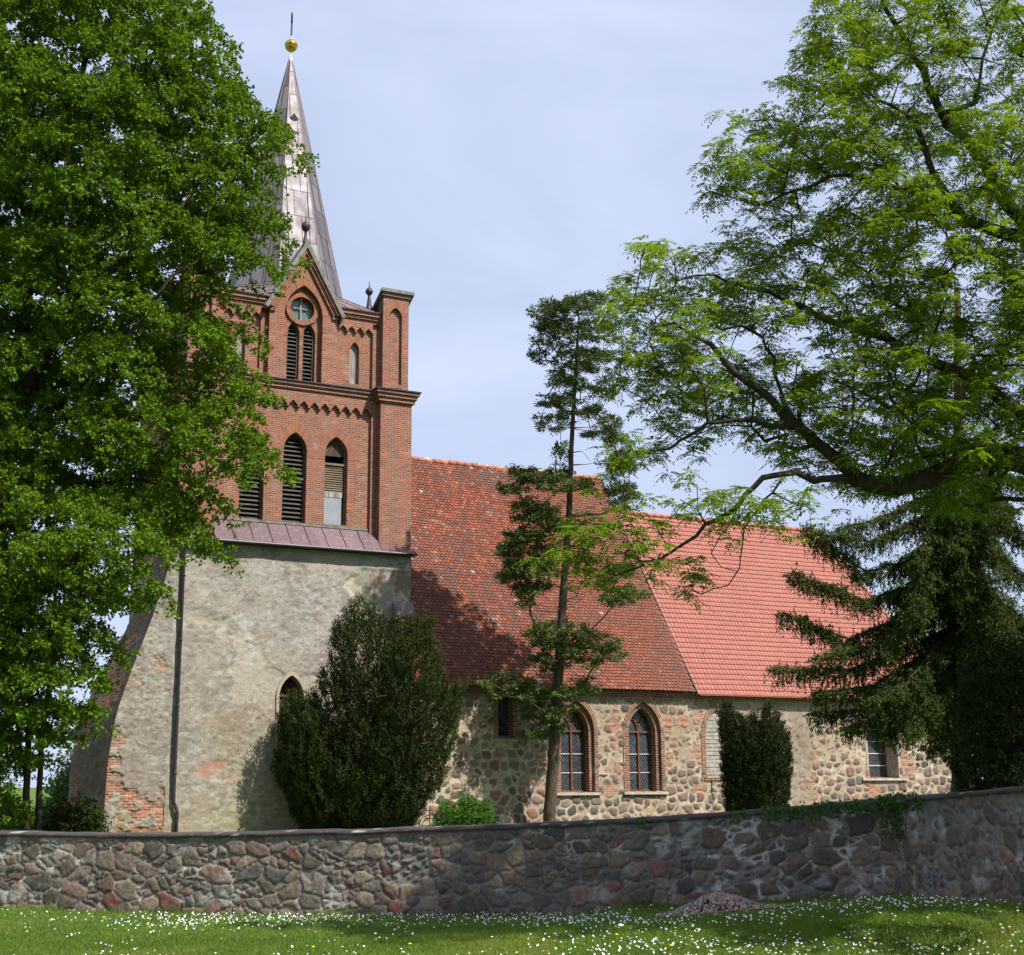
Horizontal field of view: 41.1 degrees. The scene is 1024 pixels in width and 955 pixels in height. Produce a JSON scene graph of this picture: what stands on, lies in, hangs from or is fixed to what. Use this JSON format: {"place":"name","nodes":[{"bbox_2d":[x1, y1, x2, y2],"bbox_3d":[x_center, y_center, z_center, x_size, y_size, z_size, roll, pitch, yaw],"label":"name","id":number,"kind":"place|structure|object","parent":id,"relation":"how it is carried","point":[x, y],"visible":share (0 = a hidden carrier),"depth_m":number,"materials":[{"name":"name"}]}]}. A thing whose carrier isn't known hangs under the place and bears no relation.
{"place":"outdoors","nodes":[
{"label":"outdoors","id":0,"kind":"place"},
{"bbox_2d":[419,806,436,825],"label":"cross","id":1,"kind":"structure","parent":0,"point":[429,810],"depth_m":40.02,"materials":[{"name":"metal"}]},
{"bbox_2d":[0,787,1023,954],"bbox_3d":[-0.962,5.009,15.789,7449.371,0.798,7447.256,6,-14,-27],"label":"ground","id":2,"kind":"structure","parent":0,"point":[32,793],"depth_m":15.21,"materials":[{"name":"green plant"}]},
{"bbox_2d":[0,752,71,829],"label":"bush","id":3,"kind":"object","parent":2,"relation":"on","point":[57,793],"visible":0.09,"depth_m":59.43,"materials":[{"name":"green plant"}]},
{"bbox_2d":[0,726,76,811],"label":"distant tree","id":4,"kind":"object","parent":2,"relation":"on","point":[50,777],"visible":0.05,"depth_m":75.33,"materials":[{"name":"green plant"}]},
{"bbox_2d":[32,791,112,831],"bbox_3d":[-13.514,10.751,42.001,2.534,2.198,2.151,-1,-13,1],"label":"dark bush","id":5,"kind":"object","parent":2,"relation":"on","point":[80,817],"visible":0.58,"depth_m":41.70,"materials":[{"name":"green plant"}]},
{"bbox_2d":[0,459,188,830],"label":"linden tree","id":6,"kind":"object","parent":2,"relation":"on","point":[70,555],"visible":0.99,"depth_m":33.13,"materials":[{"name":"green plant"}]},
{"bbox_2d":[0,0,319,579],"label":"linden tree","id":7,"kind":"object","parent":2,"relation":"on","point":[43,252],"visible":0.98,"depth_m":35.73,"materials":[{"name":"green plant"}]},
{"bbox_2d":[268,591,470,828],"bbox_3d":[-4.818,8.064,46.312,6.889,8.300,4.129,0,-13,-2],"label":"yew tree","id":8,"kind":"object","parent":2,"relation":"on","point":[357,720],"visible":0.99,"depth_m":45.50,"materials":[{"name":"green plant"}]},
{"bbox_2d":[429,792,497,825],"bbox_3d":[-1.299,9.636,37.963,1.919,1.725,1.996,6,-14,-27],"label":"boxwood","id":9,"kind":"object","parent":2,"relation":"on","point":[474,811],"visible":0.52,"depth_m":37.66,"materials":[{"name":"green plant"}]},
{"bbox_2d":[5,894,1005,954],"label":"daisy carpet","id":10,"kind":"object","parent":2,"relation":"on","point":[620,924],"visible":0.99,"depth_m":15.05,"materials":[{"name":"white plant"}]},
{"bbox_2d":[68,12,950,831],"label":"village church","id":11,"kind":"structure","parent":2,"relation":"on","point":[370,508],"depth_m":51.05,"materials":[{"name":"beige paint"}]},
{"bbox_2d":[274,671,305,761],"bbox_3d":[-7.791,8.334,47.663,1.080,3.108,0.480,6,-14,-27],"label":"tower window","id":12,"kind":"structure","parent":11,"relation":"in","point":[290,680],"depth_m":47.85,"materials":[{"name":"beige paint"}]},
{"bbox_2d":[286,293,318,325],"bbox_3d":[-7.949,-6.323,51.520,1.280,1.280,0.280,6,-14,-27],"label":"round window","id":13,"kind":"structure","parent":11,"relation":"in","point":[299,311],"depth_m":51.56,"materials":[{"name":"brick"}]},
{"bbox_2d":[493,695,518,741],"bbox_3d":[-0.328,8.705,49.557,0.980,1.740,0.550,6,-14,-27],"label":"small window","id":14,"kind":"structure","parent":11,"relation":"in","point":[505,711],"depth_m":49.64,"materials":[{"name":"brick"}]},
{"bbox_2d":[557,697,601,794],"bbox_3d":[2.299,9.911,50.653,1.980,3.665,0.605,6,-14,-27],"label":"nave window","id":15,"kind":"structure","parent":11,"relation":"in","point":[578,773],"depth_m":50.84,"materials":[{"name":"brick"}]},
{"bbox_2d":[623,698,668,793],"bbox_3d":[4.933,10.181,51.998,1.980,3.685,0.605,6,-14,-27],"label":"nave window","id":16,"kind":"structure","parent":11,"relation":"in","point":[644,734],"depth_m":52.17,"materials":[{"name":"brick"}]},
{"bbox_2d":[701,702,730,779],"bbox_3d":[8.013,10.330,53.490,1.560,3.000,0.250,6,-14,-27],"label":"blocked window","id":17,"kind":"structure","parent":11,"relation":"in","point":[710,745],"depth_m":53.32,"materials":[{"name":"brick"}]},
{"bbox_2d":[862,725,908,780],"bbox_3d":[15.372,11.414,57.474,2.500,2.635,0.890,6,-14,-27],"label":"chancel window","id":18,"kind":"structure","parent":11,"relation":"in","point":[879,765],"depth_m":57.79,"materials":[{"name":"glass"}]},
{"bbox_2d":[0,786,1023,915],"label":"fieldstone wall","id":19,"kind":"structure","parent":2,"relation":"on","point":[967,845],"depth_m":17.74,"materials":[{"name":"grey stone"}]},
{"bbox_2d":[635,790,923,840],"bbox_3d":[3.365,4.196,16.943,3.748,0.602,1.184,-8,-14,29],"label":"ivy","id":20,"kind":"object","parent":19,"relation":"attached to","point":[884,804],"visible":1,"depth_m":16.69,"materials":[{"name":"green plant"}]},
{"bbox_2d":[475,289,652,821],"bbox_3d":[2.054,2.904,48.160,6.040,19.340,6.827,6,-14,-27],"label":"fir tree","id":21,"kind":"object","parent":2,"relation":"on","point":[514,542],"visible":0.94,"depth_m":47.84,"materials":[{"name":"green plant"}]},
{"bbox_2d":[650,891,776,915],"bbox_3d":[2.386,4.973,15.887,1.420,0.308,1.094,6,-14,-27],"label":"gravel heap","id":22,"kind":"object","parent":2,"relation":"on","point":[708,903],"visible":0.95,"depth_m":15.72,"materials":[{"name":"gravel"}]},
{"bbox_2d":[660,902,820,916],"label":"bare soil","id":23,"kind":"structure","parent":2,"relation":"on","point":[767,906],"depth_m":15.58,"materials":[{"name":"soil"}]},
{"bbox_2d":[715,697,796,810],"bbox_3d":[8.516,10.112,47.975,3.088,4.730,2.777,6,-14,-27],"label":"irish yew","id":24,"kind":"object","parent":2,"relation":"on","point":[753,775],"visible":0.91,"depth_m":47.38,"materials":[{"name":"green plant"}]},
{"bbox_2d":[515,0,1023,613],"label":"ash tree","id":25,"kind":"object","parent":2,"relation":"on","point":[957,462],"visible":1,"depth_m":26.80,"materials":[{"name":"green plant"}]},
{"bbox_2d":[763,287,1023,792],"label":"spruce tree","id":26,"kind":"object","parent":2,"relation":"on","point":[950,584],"visible":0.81,"depth_m":35.67,"materials":[{"name":"green plant"}]},
{"bbox_2d":[879,547,946,647],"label":"distant tree","id":27,"kind":"object","parent":2,"relation":"on","point":[900,583],"visible":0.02,"depth_m":79.27,"materials":[{"name":"green plant"}]},
{"bbox_2d":[940,632,1023,793],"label":"yew tree","id":28,"kind":"object","parent":2,"relation":"on","point":[1002,755],"visible":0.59,"depth_m":29.25,"materials":[{"name":"green plant"}]},
{"bbox_2d":[992,591,1023,767],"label":"distant tree","id":29,"kind":"object","parent":2,"relation":"on","point":[1022,606],"visible":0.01,"depth_m":95.20,"materials":[{"name":"green plant"}]},
{"bbox_2d":[0,0,1023,787],"label":"sky","id":30,"kind":"structure","parent":0,"point":[483,161],"materials":[{"name":"blue"}]}
]}

